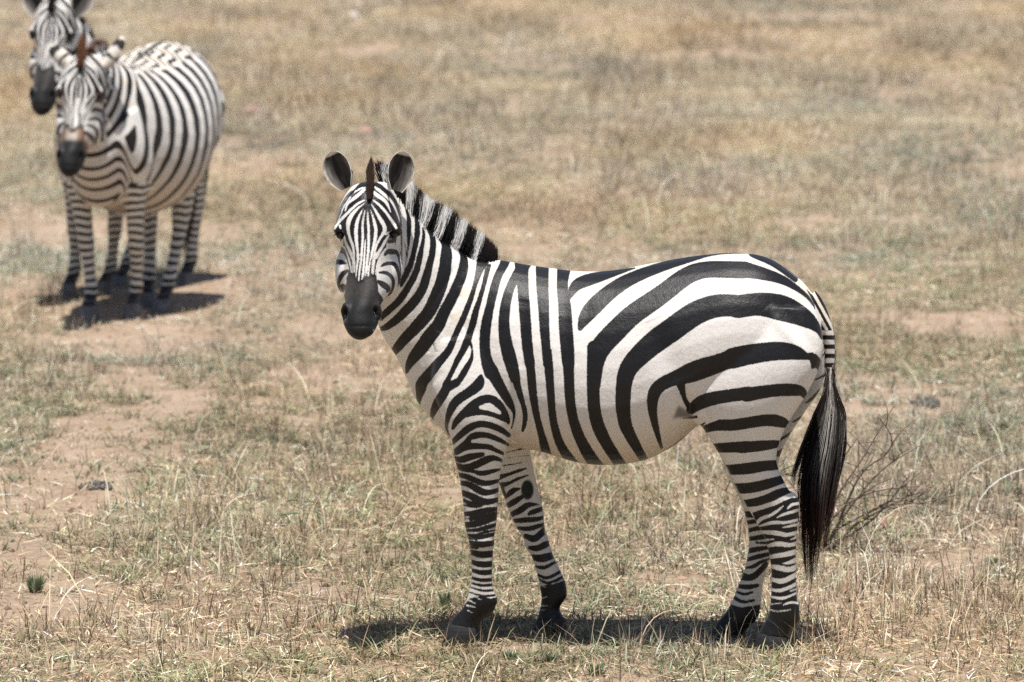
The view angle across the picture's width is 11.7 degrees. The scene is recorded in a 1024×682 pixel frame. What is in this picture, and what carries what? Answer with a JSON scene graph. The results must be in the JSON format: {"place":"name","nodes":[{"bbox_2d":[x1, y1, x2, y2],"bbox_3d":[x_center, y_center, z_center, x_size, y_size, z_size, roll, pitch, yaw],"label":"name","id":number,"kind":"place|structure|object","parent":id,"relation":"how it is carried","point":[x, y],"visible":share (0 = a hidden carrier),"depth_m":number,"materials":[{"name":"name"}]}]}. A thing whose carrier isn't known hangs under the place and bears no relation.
{"place":"outdoors","nodes":[
{"label":"outdoors","id":0,"kind":"place"},
{"bbox_2d":[0,0,1023,681],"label":"ground","id":1,"kind":"structure","parent":0,"point":[42,556],"depth_m":24.47,"materials":[{"name":"soil"}]},
{"bbox_2d":[24,572,46,592],"bbox_3d":[-1.754,0.889,18.349,0.089,0.073,0.091,0,7,0],"label":"green herb","id":2,"kind":"object","parent":1,"relation":"on","point":[34,583],"visible":1,"depth_m":18.34,"materials":[{"name":"green plant"}]},
{"bbox_2d":[78,480,113,490],"bbox_3d":[-1.744,0.604,21.008,0.156,0.024,0.238,0,7,0],"label":"dung heap","id":3,"kind":"object","parent":1,"relation":"on","point":[95,486],"visible":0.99,"depth_m":20.95,"materials":[{"name":"grey"}]},
{"bbox_2d":[23,0,225,297],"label":"zebra","id":4,"kind":"object","parent":1,"relation":"on","point":[62,24],"visible":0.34,"depth_m":27.98,"materials":[{"name":"multicoloured"}]},
{"bbox_2d":[120,564,136,571],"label":"green herb","id":5,"kind":"object","parent":1,"relation":"on","point":[128,566],"visible":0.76,"depth_m":18.78,"materials":[{"name":"green plant"}]},
{"bbox_2d":[49,33,223,321],"bbox_3d":[-2.115,-0.942,27.457,0.784,1.600,2.020,2,7,16],"label":"zebra","id":6,"kind":"object","parent":1,"relation":"on","point":[138,131],"visible":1,"depth_m":27.16,"materials":[{"name":"multicoloured"}]},
{"bbox_2d":[240,105,263,115],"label":"stone","id":7,"kind":"object","parent":1,"relation":"on","point":[250,108],"visible":0.41,"depth_m":43.34,"materials":[{"name":"beige stone"}]},
{"bbox_2d":[281,499,320,530],"bbox_3d":[-0.832,0.690,19.663,0.154,0.130,0.064,0,7,0],"label":"broad leaved weed","id":8,"kind":"object","parent":1,"relation":"on","point":[314,511],"visible":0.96,"depth_m":19.67,"materials":[{"name":"green plant"}]},
{"bbox_2d":[348,12,358,18],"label":"stone","id":9,"kind":"object","parent":1,"relation":"on","point":[355,14],"visible":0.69,"depth_m":59.48,"materials":[{"name":"beige stone"}]},
{"bbox_2d":[357,126,374,136],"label":"stone","id":10,"kind":"object","parent":1,"relation":"on","point":[365,129],"visible":0.62,"depth_m":40.73,"materials":[{"name":"beige stone"}]},
{"bbox_2d":[435,591,453,609],"bbox_3d":[-0.240,0.932,17.961,0.069,0.072,0.072,-4,7,-28],"label":"green herb","id":11,"kind":"object","parent":1,"relation":"on","point":[442,598],"visible":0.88,"depth_m":17.95,"materials":[{"name":"green plant"}]},
{"bbox_2d":[501,649,519,661],"bbox_3d":[-0.005,1.063,16.862,0.068,0.043,0.066,0,7,0],"label":"green herb","id":12,"kind":"object","parent":1,"relation":"on","point":[508,653],"visible":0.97,"depth_m":16.85,"materials":[{"name":"green plant"}]},
{"bbox_2d":[0,0,1023,681],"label":"green grass","id":13,"kind":"structure","parent":1,"relation":"on","point":[494,88],"depth_m":29.33,"materials":[{"name":"plant"}]},
{"bbox_2d":[0,206,1023,681],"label":"soil crumbs","id":14,"kind":"object","parent":1,"relation":"on","point":[418,502],"visible":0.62,"depth_m":20.76,"materials":[{"name":"brown soil"}]},
{"bbox_2d":[540,651,558,663],"bbox_3d":[0.127,1.067,16.803,0.070,0.043,0.064,0,7,0],"label":"green herb","id":15,"kind":"object","parent":1,"relation":"on","point":[552,657],"visible":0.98,"depth_m":16.79,"materials":[{"name":"green plant"}]},
{"bbox_2d":[323,151,846,653],"bbox_3d":[0.252,0.195,17.109,1.788,1.711,0.639,0,7,-1],"label":"zebra","id":16,"kind":"object","parent":1,"relation":"on","point":[507,367],"visible":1,"depth_m":16.95,"materials":[{"name":"multicoloured"}]},
{"bbox_2d":[587,662,604,675],"bbox_3d":[0.278,1.091,16.608,0.067,0.047,0.056,0,7,0],"label":"green herb","id":17,"kind":"object","parent":1,"relation":"on","point":[591,667],"visible":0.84,"depth_m":16.60,"materials":[{"name":"green plant"}]},
{"bbox_2d":[710,405,960,550],"bbox_3d":[1.258,0.510,19.251,1.007,0.600,0.531,2,7,17],"label":"twig bush","id":18,"kind":"object","parent":1,"relation":"on","point":[862,470],"visible":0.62,"depth_m":19.24,"materials":[{"name":"brown plant"}]},
{"bbox_2d":[910,395,941,407],"bbox_3d":[1.967,0.283,23.744,0.151,0.026,0.397,0,7,0],"label":"dung heap","id":19,"kind":"object","parent":1,"relation":"on","point":[927,399],"visible":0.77,"depth_m":23.70,"materials":[{"name":"grey"}]},
{"bbox_2d":[985,557,1002,565],"bbox_3d":[1.828,0.835,18.933,0.063,0.043,0.067,-5,8,-36],"label":"green herb","id":20,"kind":"object","parent":1,"relation":"on","point":[990,561],"visible":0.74,"depth_m":18.92,"materials":[{"name":"green plant"}]},
{"bbox_2d":[999,420,1010,430],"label":"green herb","id":21,"kind":"object","parent":1,"relation":"on","point":[1002,424],"visible":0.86,"depth_m":22.61,"materials":[{"name":"green plant"}]},
{"bbox_2d":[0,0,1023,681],"bbox_3d":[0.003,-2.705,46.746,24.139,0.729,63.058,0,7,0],"label":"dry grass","id":22,"kind":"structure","parent":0,"point":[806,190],"depth_m":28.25,"materials":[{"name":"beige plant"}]}
]}

